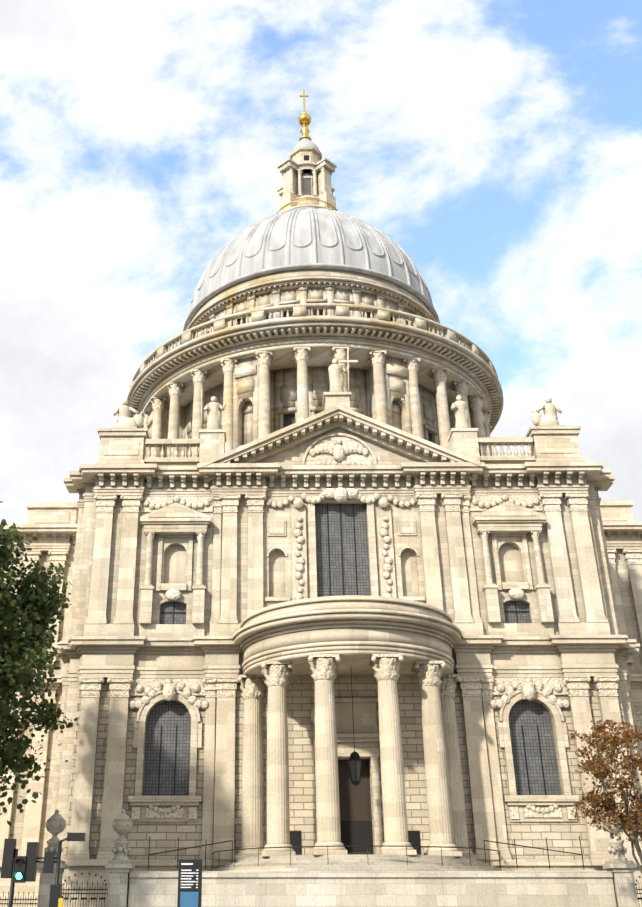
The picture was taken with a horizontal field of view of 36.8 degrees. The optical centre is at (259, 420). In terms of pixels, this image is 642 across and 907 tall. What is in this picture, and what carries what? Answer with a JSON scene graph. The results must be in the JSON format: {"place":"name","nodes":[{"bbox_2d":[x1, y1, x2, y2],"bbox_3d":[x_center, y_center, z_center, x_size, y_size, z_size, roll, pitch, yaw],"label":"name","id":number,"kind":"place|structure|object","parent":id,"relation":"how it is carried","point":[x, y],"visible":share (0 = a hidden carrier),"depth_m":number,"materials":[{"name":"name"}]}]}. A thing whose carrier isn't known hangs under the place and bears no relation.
{"place":"outdoors","nodes":[
{"label":"outdoors","id":0,"kind":"place"},
{"bbox_2d":[0,392,641,906],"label":"cathedral walls","id":1,"kind":"structure","parent":0,"point":[502,524],"depth_m":72.14,"materials":[{"name":"beige stone"}]},
{"bbox_2d":[111,399,143,427],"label":"seated statue","id":2,"kind":"object","parent":1,"relation":"on","point":[124,420],"visible":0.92,"depth_m":77.29,"materials":[{"name":"beige stone"}]},
{"bbox_2d":[201,386,225,428],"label":"pediment statue","id":3,"kind":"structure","parent":1,"relation":"on","point":[213,407],"depth_m":77.35,"materials":[{"name":"beige stone"}]},
{"bbox_2d":[237,155,392,854],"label":"dark cathedral openings","id":4,"kind":"object","parent":1,"relation":"in","point":[356,833],"visible":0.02,"depth_m":64.60,"materials":[{"name":"black"}]},
{"bbox_2d":[127,204,503,457],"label":"dome drum","id":5,"kind":"object","parent":1,"relation":"on","point":[215,333],"visible":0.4,"depth_m":102.84,"materials":[{"name":"beige stone"}]},
{"bbox_2d":[183,138,439,331],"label":"cathedral lead roofs","id":6,"kind":"structure","parent":5,"relation":"on","point":[310,237],"depth_m":114.76,"materials":[{"name":"grey metal"}]},
{"bbox_2d":[277,147,336,211],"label":"dome lantern","id":7,"kind":"object","parent":6,"relation":"on","point":[295,168],"visible":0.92,"depth_m":133.42,"materials":[{"name":"stone"}]},
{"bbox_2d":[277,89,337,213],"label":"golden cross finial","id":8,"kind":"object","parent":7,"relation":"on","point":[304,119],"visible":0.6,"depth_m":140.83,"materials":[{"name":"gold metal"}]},
{"bbox_2d":[328,358,349,391],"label":"st andrew statue","id":9,"kind":"object","parent":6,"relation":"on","point":[336,376],"visible":0.85,"depth_m":78.22,"materials":[{"name":"beige stone"}]},
{"bbox_2d":[451,395,468,427],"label":"pediment statue","id":10,"kind":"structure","parent":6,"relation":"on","point":[459,406],"depth_m":77.11,"materials":[{"name":"beige stone"}]},
{"bbox_2d":[530,397,565,425],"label":"seated statue","id":11,"kind":"object","parent":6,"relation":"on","point":[549,417],"visible":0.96,"depth_m":76.97,"materials":[{"name":"beige stone"}]},
{"bbox_2d":[0,405,641,866],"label":"cathedral orders and cornices","id":12,"kind":"object","parent":1,"relation":"attached to","point":[354,631],"visible":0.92,"depth_m":68.15,"materials":[{"name":"beige stone"}]},
{"bbox_2d":[2,347,641,818],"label":"cathedral carving","id":13,"kind":"object","parent":1,"relation":"attached to","point":[278,673],"visible":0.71,"depth_m":71.23},
{"bbox_2d":[143,178,560,795],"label":"windows","id":14,"kind":"structure","parent":1,"relation":"in","point":[173,718],"depth_m":67.38,"materials":[{"name":"grey glass"}]},
{"bbox_2d":[338,759,371,854],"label":"door","id":15,"kind":"structure","parent":1,"relation":"in","point":[355,803],"depth_m":65.72,"materials":[{"name":"brown wood"}]},
{"bbox_2d":[148,504,584,869],"bbox_3d":[6.159,15.816,64.296,27.062,25.903,9.864,0,-27,1],"label":"cathedral ironwork","id":16,"kind":"object","parent":1,"relation":"attached to","point":[413,839],"visible":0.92,"depth_m":63.15,"materials":[{"name":"black metal"}]},
{"bbox_2d":[0,0,641,525],"label":"sky","id":17,"kind":"structure","parent":0,"point":[497,143],"materials":[{"name":"white"}]},
{"bbox_2d":[339,349,357,391],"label":"statue cross","id":18,"kind":"object","parent":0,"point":[347,361],"visible":0.79,"depth_m":78.58,"materials":[{"name":"beige stone"}]},
{"bbox_2d":[64,678,641,859],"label":"cathedral rusticated walls","id":19,"kind":"structure","parent":0,"point":[560,836],"depth_m":64.99,"materials":[{"name":"beige stone"}]},
{"bbox_2d":[348,673,361,785],"bbox_3d":[6.171,20.007,63.503,0.926,7.700,1.059,0,-27,1],"label":"hanging lantern","id":20,"kind":"object","parent":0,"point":[355,763],"visible":1,"depth_m":62.04,"materials":[{"name":"black metal"}]},
{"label":"pavement","id":21,"kind":"structure","parent":0,"visible":0},
{"bbox_2d":[0,892,37,906],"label":"iron railing","id":22,"kind":"object","parent":21,"relation":"on","point":[20,899],"visible":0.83,"depth_m":53.02,"materials":[{"name":"black metal"}]},
{"bbox_2d":[0,501,77,835],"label":"plane tree","id":23,"kind":"object","parent":21,"relation":"on","point":[29,611],"visible":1,"depth_m":53.88,"materials":[{"name":"green plant"}]},
{"bbox_2d":[37,809,67,906],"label":"gate pier","id":24,"kind":"structure","parent":21,"relation":"on","point":[55,824],"depth_m":53.61,"materials":[{"name":"stone"}]},
{"bbox_2d":[61,873,107,906],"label":"iron gate","id":25,"kind":"structure","parent":21,"relation":"on","point":[81,893],"depth_m":53.12,"materials":[{"name":"black metal"}]},
{"bbox_2d":[105,809,134,906],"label":"gate pier","id":26,"kind":"structure","parent":21,"relation":"on","point":[119,866],"depth_m":53.13,"materials":[{"name":"stone"}]},
{"bbox_2d":[128,855,616,906],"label":"forecourt terrace wall","id":27,"kind":"structure","parent":21,"relation":"on","point":[356,881],"depth_m":52.90,"materials":[{"name":"stone"}]},
{"bbox_2d":[602,817,638,906],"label":"gate pier","id":28,"kind":"structure","parent":21,"relation":"on","point":[619,865],"depth_m":52.82,"materials":[{"name":"stone"}]},
{"bbox_2d":[635,876,641,906],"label":"iron gate","id":29,"kind":"structure","parent":21,"relation":"on","point":[639,889],"depth_m":52.83,"materials":[{"name":"black metal"}]},
{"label":"pavement","id":30,"kind":"structure","parent":0,"visible":0},
{"bbox_2d":[0,839,17,905],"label":"traffic light","id":31,"kind":"object","parent":30,"relation":"on","point":[10,851],"visible":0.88,"depth_m":28.22,"materials":[{"name":"black metal"}]},
{"bbox_2d":[8,856,26,906],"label":"traffic light","id":32,"kind":"object","parent":30,"relation":"on","point":[18,869],"visible":0.98,"depth_m":27.98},
{"bbox_2d":[24,833,85,906],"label":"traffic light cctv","id":33,"kind":"object","parent":30,"relation":"on","point":[32,861],"visible":0.9,"depth_m":28.15,"materials":[{"name":"black metal"}]},
{"bbox_2d":[37,852,56,872],"bbox_3d":[-6.357,12.969,28.251,0.900,0.571,0.201,0,-27,1],"label":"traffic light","id":34,"kind":"object","parent":33,"relation":"attached to","point":[49,858],"visible":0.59,"depth_m":28.18,"materials":[{"name":"black metal"}]},
{"bbox_2d":[58,896,63,906],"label":"bollard","id":35,"kind":"object","parent":30,"relation":"on","point":[60,901],"visible":1,"depth_m":27.59,"materials":[{"name":"yellow metal"}]},
{"bbox_2d":[177,859,202,906],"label":"information sign","id":36,"kind":"object","parent":30,"relation":"on","point":[189,882],"visible":1,"depth_m":27.87,"materials":[{"name":"black metal"}]},
{"label":"road asphalt","id":37,"kind":"structure","parent":0,"visible":0},
{"bbox_2d":[566,719,641,872],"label":"autumn tree","id":38,"kind":"object","parent":37,"relation":"on","point":[630,821],"visible":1,"depth_m":49.81,"materials":[{"name":"brown plant"}]}
]}

